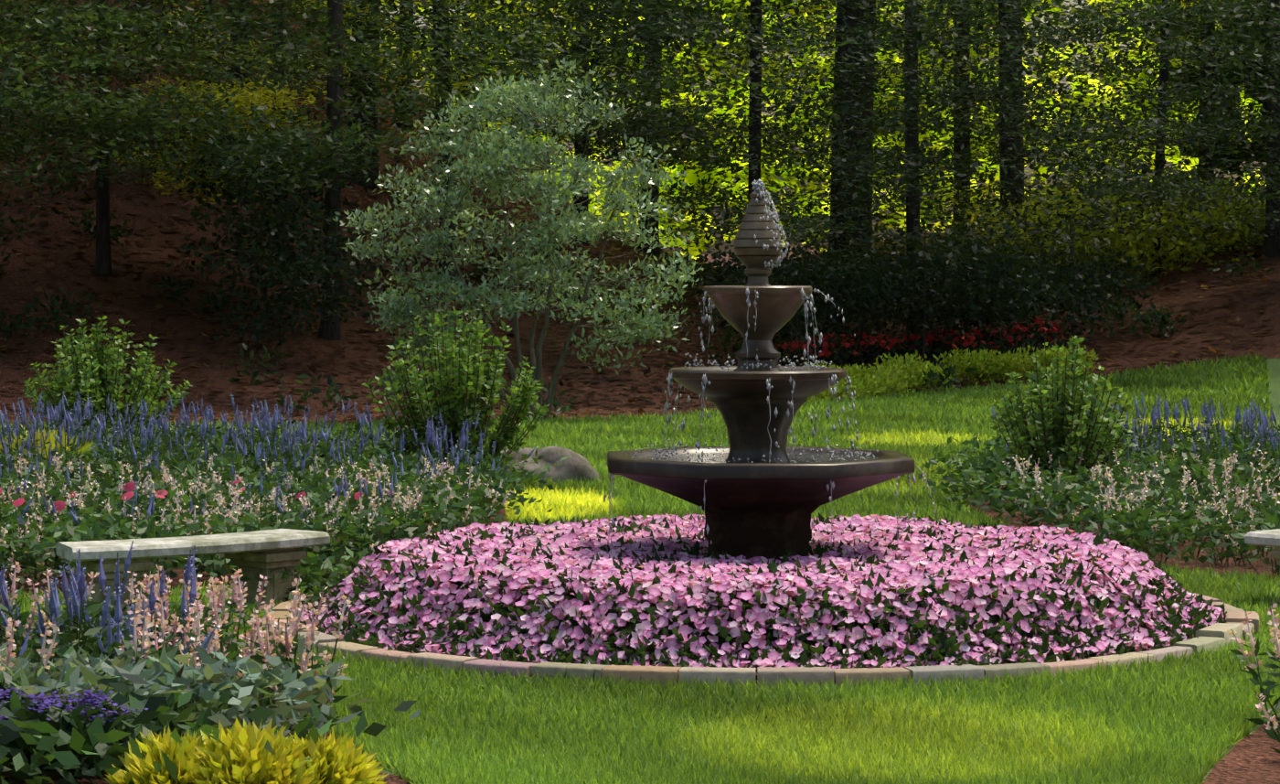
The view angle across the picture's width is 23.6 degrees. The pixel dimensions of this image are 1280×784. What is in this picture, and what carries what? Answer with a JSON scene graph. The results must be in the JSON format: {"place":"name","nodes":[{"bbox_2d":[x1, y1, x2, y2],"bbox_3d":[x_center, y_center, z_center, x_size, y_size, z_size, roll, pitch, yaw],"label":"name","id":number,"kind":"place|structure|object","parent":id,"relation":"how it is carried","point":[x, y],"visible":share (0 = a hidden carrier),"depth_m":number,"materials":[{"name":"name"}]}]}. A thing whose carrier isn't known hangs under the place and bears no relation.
{"place":"outdoors","nodes":[
{"label":"outdoors","id":0,"kind":"place"},
{"bbox_2d":[22,290,1138,501],"bbox_3d":[-1.627,-0.036,25.868,12.139,1.643,3.007,2,3,40],"label":"shrub","id":1,"kind":"object","parent":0,"point":[520,393],"depth_m":24.55,"materials":[{"name":"green plant"}]},
{"bbox_2d":[0,0,1279,783],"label":"terrain","id":2,"kind":"structure","parent":0,"point":[1253,757],"depth_m":45.32,"materials":[{"name":"brown soil"}]},
{"bbox_2d":[56,528,330,619],"bbox_3d":[-2.322,0.957,15.871,1.510,0.404,0.489,-2,3,-38],"label":"bench","id":3,"kind":"object","parent":2,"relation":"on","point":[253,555],"visible":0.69,"depth_m":15.77,"materials":[{"name":"grey stone"}]},
{"bbox_2d":[332,56,703,420],"bbox_3d":[-1.409,-1.708,35.224,3.786,4.214,3.582,2,3,40],"label":"tree","id":4,"kind":"object","parent":2,"relation":"on","point":[493,159],"depth_m":34.88,"materials":[{"name":"green plant"}]},
{"bbox_2d":[495,445,600,486],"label":"boulders","id":5,"kind":"object","parent":2,"relation":"on","point":[573,465],"visible":0.33,"depth_m":25.73,"materials":[{"name":"grey stone"}]},
{"bbox_2d":[0,0,1279,426],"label":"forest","id":6,"kind":"object","parent":2,"relation":"on","point":[1112,223],"depth_m":44.57,"materials":[{"name":"green plant"}]},
{"bbox_2d":[0,389,1279,783],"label":"bedding plants","id":7,"kind":"object","parent":2,"relation":"on","point":[79,698],"visible":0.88,"depth_m":18.13,"materials":[{"name":"green plant"}]},
{"bbox_2d":[0,350,1279,783],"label":"lawn grass","id":8,"kind":"structure","parent":2,"relation":"on","point":[1187,721],"depth_m":12.48,"materials":[{"name":"green plant"}]},
{"bbox_2d":[349,583,1167,682],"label":"leaves","id":9,"kind":"object","parent":2,"relation":"on","point":[996,617],"depth_m":13.66,"materials":[{"name":"green plant"}]},
{"bbox_2d":[284,511,1226,677],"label":"pink flowers","id":10,"kind":"object","parent":9,"relation":"on","point":[868,564],"visible":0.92,"depth_m":14.02,"materials":[{"name":"pink plant"}]},
{"bbox_2d":[607,190,914,562],"bbox_3d":[0.595,0.075,15.482,1.515,2.185,1.515,0,2,-2],"label":"fountain","id":11,"kind":"object","parent":2,"relation":"on","point":[760,509],"visible":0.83,"depth_m":15.25,"materials":[{"name":"brown stone"}]},
{"bbox_2d":[603,178,943,558],"bbox_3d":[0.667,0.020,15.476,1.698,2.191,1.555,0,2,-2],"label":"fountain spray","id":12,"kind":"object","parent":11,"relation":"on","point":[759,186],"visible":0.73,"depth_m":15.35,"materials":[{"name":"clear liquid"}]},
{"bbox_2d":[266,589,1258,688],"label":"bed edging stones","id":13,"kind":"object","parent":2,"relation":"on","point":[1211,635],"visible":0.31,"depth_m":13.31,"materials":[{"name":"beige stone"}]},
{"bbox_2d":[774,317,1099,405],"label":"planting","id":14,"kind":"object","parent":2,"relation":"on","point":[869,380],"visible":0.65,"depth_m":42.46,"materials":[{"name":"green plant"}]},
{"bbox_2d":[1141,0,1267,181],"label":"forest foliage","id":15,"kind":"object","parent":2,"relation":"on","point":[1221,82],"visible":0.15,"depth_m":70.83,"materials":[{"name":"green plant"}]},
{"bbox_2d":[1244,528,1279,606],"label":"bench","id":16,"kind":"object","parent":2,"relation":"on","point":[1271,538],"visible":0.9,"depth_m":16.27,"materials":[{"name":"grey stone"}]},
{"bbox_2d":[631,368,880,462],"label":"fountain water","id":17,"kind":"structure","parent":0,"point":[720,457],"depth_m":15.66,"materials":[{"name":"clear liquid"}]},
{"bbox_2d":[298,0,1266,259],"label":"tree foliage","id":18,"kind":"object","parent":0,"point":[693,179],"visible":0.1,"depth_m":115.84,"materials":[{"name":"green plant"}]},
{"bbox_2d":[381,0,1266,256],"label":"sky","id":19,"kind":"structure","parent":0,"point":[722,247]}
]}

